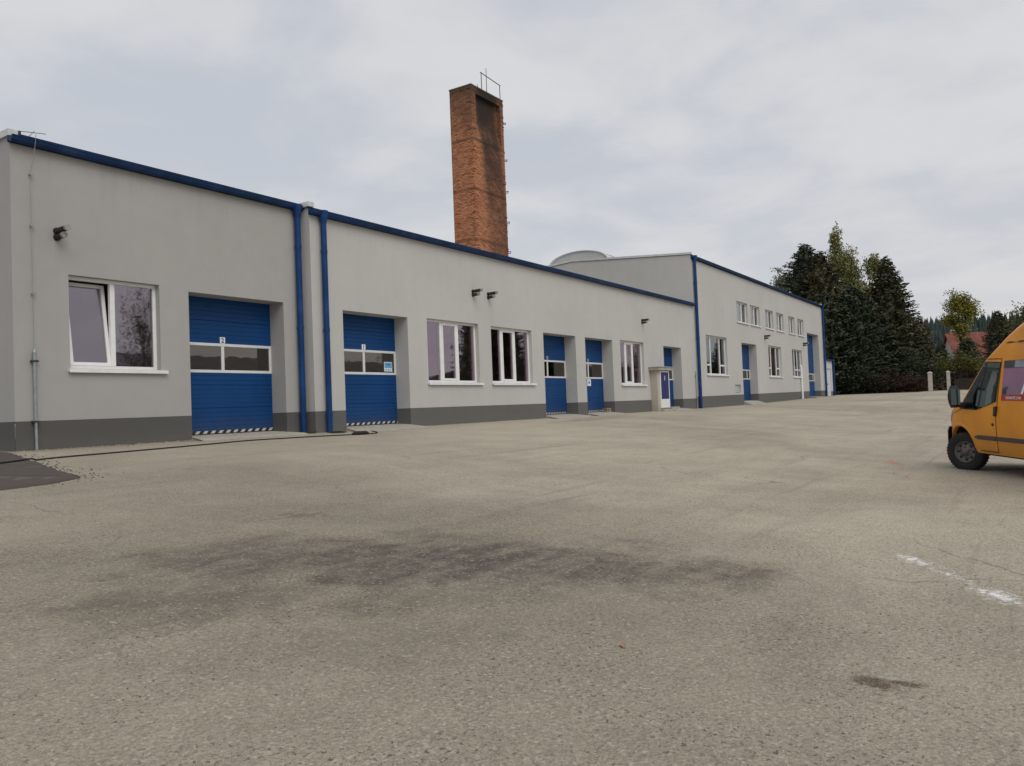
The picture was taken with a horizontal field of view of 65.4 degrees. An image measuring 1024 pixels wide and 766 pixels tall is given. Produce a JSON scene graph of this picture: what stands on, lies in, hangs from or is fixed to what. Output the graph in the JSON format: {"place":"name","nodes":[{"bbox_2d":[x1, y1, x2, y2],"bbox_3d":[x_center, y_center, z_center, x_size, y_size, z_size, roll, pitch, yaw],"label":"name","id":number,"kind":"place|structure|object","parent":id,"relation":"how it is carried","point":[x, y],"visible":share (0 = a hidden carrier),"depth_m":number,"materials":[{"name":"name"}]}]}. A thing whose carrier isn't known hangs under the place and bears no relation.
{"place":"outdoors","nodes":[
{"label":"outdoors","id":0,"kind":"place"},
{"bbox_2d":[0,390,1023,765],"bbox_3d":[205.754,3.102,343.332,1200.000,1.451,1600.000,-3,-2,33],"label":"ground","id":1,"kind":"structure","parent":0,"point":[722,504],"depth_m":5.42,"materials":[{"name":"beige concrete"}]},
{"bbox_2d":[0,452,79,490],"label":"asphalt patch","id":2,"kind":"object","parent":1,"relation":"on","point":[22,474],"visible":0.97,"depth_m":10.84,"materials":[{"name":"grey asphalt"}]},
{"bbox_2d":[0,430,377,463],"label":"cable","id":3,"kind":"object","parent":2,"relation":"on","point":[360,433],"visible":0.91,"depth_m":15.36,"materials":[{"name":"black rubber"}]},
{"bbox_2d":[0,128,307,451],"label":"garage building","id":4,"kind":"structure","parent":1,"relation":"on","point":[208,263],"depth_m":16.41,"materials":[{"name":"grey paint"}]},
{"bbox_2d":[68,276,168,373],"bbox_3d":[-7.993,-1.118,16.022,0.485,1.865,2.050,-3,-2,33],"label":"window","id":5,"kind":"structure","parent":4,"relation":"in","point":[109,342],"depth_m":15.95,"materials":[{"name":"white plastic"}]},
{"bbox_2d":[188,296,272,435],"bbox_3d":[-6.677,-0.422,18.628,0.064,3.260,2.620,-3,-2,33],"label":"garage door","id":6,"kind":"structure","parent":4,"relation":"in","point":[223,401],"depth_m":18.69,"materials":[{"name":"blue paint"}]},
{"bbox_2d":[327,431,346,432],"bbox_3d":[-4.362,1.220,19.893,0.280,0.025,0.400,2,1,33],"label":"drain gully","id":7,"kind":"object","parent":1,"relation":"on","point":[336,431],"visible":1,"depth_m":19.87,"materials":[{"name":"metal"}]},
{"bbox_2d":[68,201,697,432],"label":"workshop building","id":8,"kind":"structure","parent":1,"relation":"on","point":[403,329],"depth_m":25.91,"materials":[{"name":"grey paint"}]},
{"bbox_2d":[343,314,397,426],"bbox_3d":[-4.070,-0.382,21.990,0.065,3.160,2.560,-3,-2,33],"label":"garage door","id":9,"kind":"structure","parent":8,"relation":"in","point":[369,342],"depth_m":22.15,"materials":[{"name":"blue paint"}]},
{"bbox_2d":[427,319,483,384],"bbox_3d":[-1.825,-0.921,24.701,0.327,1.975,2.790,-3,-2,33],"label":"window","id":10,"kind":"structure","parent":8,"relation":"in","point":[451,345],"depth_m":24.75,"materials":[{"name":"white plastic"}]},
{"bbox_2d":[449,72,510,255],"bbox_3d":[-1.553,-9.617,41.669,1.410,13.540,3.277,-3,-2,33],"label":"brick chimney","id":11,"kind":"object","parent":8,"relation":"on","point":[477,123],"visible":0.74,"depth_m":40.63,"materials":[{"name":"brick"}]},
{"bbox_2d":[491,327,536,384],"bbox_3d":[-0.025,-0.897,27.467,0.327,1.955,2.730,-3,-2,33],"label":"window","id":12,"kind":"structure","parent":8,"relation":"in","point":[510,347],"depth_m":27.53,"materials":[{"name":"white plastic"}]},
{"bbox_2d":[543,335,566,414],"bbox_3d":[1.427,-0.340,30.439,0.062,3.160,2.460,-3,-2,33],"label":"garage door","id":13,"kind":"structure","parent":8,"relation":"in","point":[554,350],"depth_m":30.76,"materials":[{"name":"blue paint"}]},
{"bbox_2d":[585,339,603,412],"bbox_3d":[3.208,-0.327,33.176,0.062,3.160,2.470,-3,-2,33],"label":"garage door","id":14,"kind":"structure","parent":8,"relation":"in","point":[593,348],"depth_m":33.55,"materials":[{"name":"blue paint"}]},
{"bbox_2d":[620,341,647,385],"bbox_3d":[5.371,-0.862,35.714,0.277,2.005,2.680,-3,-2,33],"label":"window","id":15,"kind":"structure","parent":8,"relation":"in","point":[630,352],"depth_m":35.84,"materials":[{"name":"white plastic"}]},
{"bbox_2d":[663,348,673,406],"bbox_3d":[7.589,-0.309,39.911,0.062,3.130,2.320,-3,-2,33],"label":"garage door","id":16,"kind":"structure","parent":8,"relation":"in","point":[667,352],"depth_m":40.57,"materials":[{"name":"blue paint"}]},
{"bbox_2d":[648,367,679,411],"bbox_3d":[7.322,0.384,37.976,0.546,2.250,2.650,-3,-2,33],"label":"meter kiosk","id":17,"kind":"object","parent":1,"relation":"on","point":[660,391],"visible":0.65,"depth_m":37.20,"materials":[{"name":"concrete"}]},
{"bbox_2d":[661,372,668,398],"bbox_3d":[7.205,0.124,37.665,0.037,1.250,0.930,-3,-2,33],"label":"door","id":18,"kind":"structure","parent":17,"relation":"in","point":[664,375],"depth_m":37.66,"materials":[{"name":"metal"}]},
{"bbox_2d":[548,250,827,407],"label":"hall building","id":19,"kind":"structure","parent":1,"relation":"on","point":[757,342],"depth_m":48.24,"materials":[{"name":"grey paint"}]},
{"bbox_2d":[706,335,729,375],"bbox_3d":[11.629,-1.524,45.395,0.277,2.265,3.770,-3,-2,33],"label":"window","id":20,"kind":"structure","parent":19,"relation":"in","point":[715,346],"depth_m":45.62,"materials":[{"name":"white plastic"}]},
{"bbox_2d":[736,302,749,324],"bbox_3d":[14.292,-4.358,49.791,0.327,1.345,2.420,-3,-2,33],"label":"window","id":21,"kind":"structure","parent":19,"relation":"in","point":[741,316],"depth_m":49.95,"materials":[{"name":"white plastic"}]},
{"bbox_2d":[741,344,750,400],"bbox_3d":[14.653,-0.719,50.809,0.062,3.700,3.150,-3,-2,33],"label":"garage door","id":22,"kind":"structure","parent":19,"relation":"in","point":[745,350],"depth_m":51.48,"materials":[{"name":"blue paint"}]},
{"bbox_2d":[750,306,761,327],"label":"window","id":23,"kind":"structure","parent":19,"relation":"in","point":[753,310],"depth_m":52.24,"materials":[{"name":"white plastic"}]},
{"bbox_2d":[765,310,774,329],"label":"window","id":24,"kind":"structure","parent":19,"relation":"in","point":[767,313],"depth_m":55.08,"materials":[{"name":"white plastic"}]},
{"bbox_2d":[768,346,783,377],"bbox_3d":[18.311,-1.467,55.710,0.327,2.195,3.490,-3,-2,33],"label":"window","id":25,"kind":"structure","parent":19,"relation":"in","point":[774,360],"depth_m":56.01,"materials":[{"name":"white plastic"}]},
{"bbox_2d":[776,313,785,332],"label":"window","id":26,"kind":"structure","parent":19,"relation":"in","point":[778,316],"depth_m":57.41,"materials":[{"name":"white plastic"}]},
{"bbox_2d":[788,317,796,334],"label":"window","id":27,"kind":"structure","parent":19,"relation":"in","point":[790,320],"depth_m":60.23,"materials":[{"name":"white plastic"}]},
{"bbox_2d":[792,349,803,377],"bbox_3d":[21.767,-1.462,60.977,0.277,2.155,3.210,-3,-2,33],"label":"window","id":28,"kind":"structure","parent":19,"relation":"in","point":[795,353],"depth_m":61.25,"materials":[{"name":"white plastic"}]},
{"bbox_2d":[797,319,804,336],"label":"window","id":29,"kind":"structure","parent":19,"relation":"in","point":[799,322],"depth_m":62.66,"materials":[{"name":"white plastic"}]},
{"bbox_2d":[807,335,814,396],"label":"garage door","id":30,"kind":"structure","parent":19,"relation":"in","point":[809,338],"depth_m":66.83,"materials":[{"name":"blue paint"}]},
{"bbox_2d":[769,267,790,291],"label":"birch","id":31,"kind":"object","parent":1,"relation":"on","point":[779,279],"visible":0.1,"depth_m":92.66,"materials":[{"name":"green plant"}]},
{"bbox_2d":[776,243,840,297],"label":"conifer","id":32,"kind":"object","parent":1,"relation":"on","point":[803,255],"visible":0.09,"depth_m":86.99,"materials":[{"name":"green plant"}]},
{"bbox_2d":[793,250,850,301],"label":"conifer","id":33,"kind":"object","parent":1,"relation":"on","point":[820,276],"visible":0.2,"depth_m":83.54,"materials":[{"name":"green plant"}]},
{"bbox_2d":[824,359,835,395],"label":"annex building","id":34,"kind":"structure","parent":1,"relation":"on","point":[830,368],"depth_m":71.20,"materials":[{"name":"grey paint"}]},
{"bbox_2d":[827,369,830,395],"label":"door","id":35,"kind":"structure","parent":34,"relation":"in","point":[828,370],"depth_m":70.63,"materials":[{"name":"white metal"}]},
{"bbox_2d":[810,291,868,394],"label":"conifer","id":36,"kind":"object","parent":1,"relation":"on","point":[834,341],"visible":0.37,"depth_m":78.53,"materials":[{"name":"green plant"}]},
{"bbox_2d":[825,221,880,301],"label":"birch","id":37,"kind":"object","parent":1,"relation":"on","point":[846,268],"visible":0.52,"depth_m":91.77,"materials":[{"name":"green plant"}]},
{"bbox_2d":[834,361,883,394],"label":"shrub","id":38,"kind":"object","parent":1,"relation":"on","point":[851,379],"visible":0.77,"depth_m":76.60,"materials":[{"name":"green plant"}]},
{"bbox_2d":[831,286,908,393],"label":"conifer","id":39,"kind":"object","parent":1,"relation":"on","point":[870,350],"visible":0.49,"depth_m":78.89,"materials":[{"name":"green plant"}]},
{"bbox_2d":[861,366,918,392],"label":"shrub","id":40,"kind":"object","parent":1,"relation":"on","point":[882,384],"visible":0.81,"depth_m":75.62,"materials":[{"name":"green plant"}]},
{"bbox_2d":[863,255,946,391],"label":"spruce","id":41,"kind":"object","parent":1,"relation":"on","point":[888,296],"visible":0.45,"depth_m":81.75,"materials":[{"name":"green plant"}]},
{"bbox_2d":[893,371,936,391],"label":"shrub","id":42,"kind":"object","parent":1,"relation":"on","point":[919,381],"visible":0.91,"depth_m":73.42,"materials":[{"name":"green plant"}]},
{"bbox_2d":[889,345,944,391],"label":"shrub","id":43,"kind":"object","parent":1,"relation":"on","point":[908,364],"visible":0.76,"depth_m":76.26,"materials":[{"name":"green plant"}]},
{"bbox_2d":[907,314,950,391],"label":"conifer","id":44,"kind":"object","parent":1,"relation":"on","point":[920,320],"visible":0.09,"depth_m":88.37,"materials":[{"name":"green plant"}]},
{"bbox_2d":[927,372,932,391],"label":"gatepost","id":45,"kind":"object","parent":1,"relation":"on","point":[930,385],"visible":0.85,"depth_m":69.50,"materials":[{"name":"grey concrete"}]},
{"bbox_2d":[934,340,956,389],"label":"conifer","id":46,"kind":"object","parent":1,"relation":"on","point":[941,348],"visible":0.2,"depth_m":103.89,"materials":[{"name":"green plant"}]},
{"bbox_2d":[946,371,950,390],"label":"gatepost","id":47,"kind":"object","parent":1,"relation":"on","point":[948,378],"visible":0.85,"depth_m":68.78,"materials":[{"name":"grey concrete"}]},
{"bbox_2d":[932,350,985,378],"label":"bush","id":48,"kind":"object","parent":1,"relation":"on","point":[974,364],"visible":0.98,"depth_m":74.50,"materials":[{"name":"green plant"}]},
{"bbox_2d":[937,365,982,388],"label":"hedge","id":49,"kind":"object","parent":1,"relation":"on","point":[967,376],"visible":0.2,"depth_m":75.62,"materials":[{"name":"green plant"}]},
{"bbox_2d":[937,288,985,344],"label":"poplar","id":50,"kind":"object","parent":1,"relation":"on","point":[963,307],"visible":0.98,"depth_m":121.47,"materials":[{"name":"green plant"}]},
{"bbox_2d":[954,378,974,389],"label":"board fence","id":51,"kind":"object","parent":1,"relation":"on","point":[961,384],"visible":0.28,"depth_m":70.62,"materials":[{"name":"brown wood"}]},
{"bbox_2d":[951,337,985,385],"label":"conifer","id":52,"kind":"object","parent":1,"relation":"on","point":[969,344],"visible":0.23,"depth_m":103.57,"materials":[{"name":"green plant"}]},
{"bbox_2d":[943,330,1013,389],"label":"house","id":53,"kind":"structure","parent":1,"relation":"on","point":[949,342],"depth_m":128.80,"materials":[{"name":"red tile"}]},
{"bbox_2d":[947,323,1023,469],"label":"delivery van","id":54,"kind":"object","parent":1,"relation":"on","point":[987,416],"visible":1,"depth_m":13.18,"materials":[{"name":"orange paint"}]},
{"bbox_2d":[979,310,1012,362],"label":"conifer","id":55,"kind":"object","parent":1,"relation":"on","point":[995,337],"visible":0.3,"depth_m":114.73,"materials":[{"name":"green plant"}]},
{"bbox_2d":[1000,301,1023,334],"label":"autumn tree","id":56,"kind":"object","parent":1,"relation":"on","point":[1020,320],"visible":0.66,"depth_m":107.90,"materials":[{"name":"green plant"}]},
{"bbox_2d":[0,0,1023,324],"label":"sky","id":57,"kind":"structure","parent":0,"point":[735,135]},
{"bbox_2d":[603,408,610,411],"bbox_3d":[3.995,1.145,33.521,0.200,0.170,0.480,-3,-2,28],"label":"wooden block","id":58,"kind":"object","parent":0,"point":[606,409],"depth_m":33.35,"materials":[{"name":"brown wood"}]},
{"bbox_3d":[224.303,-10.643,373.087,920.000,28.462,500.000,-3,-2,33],"label":"hill","id":59,"kind":"structure","parent":0,"visible":0},
{"bbox_2d":[919,310,1023,389],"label":"forest","id":60,"kind":"object","parent":59,"relation":"on","point":[941,331],"visible":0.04,"depth_m":305.18,"materials":[{"name":"green plant"}]}
]}

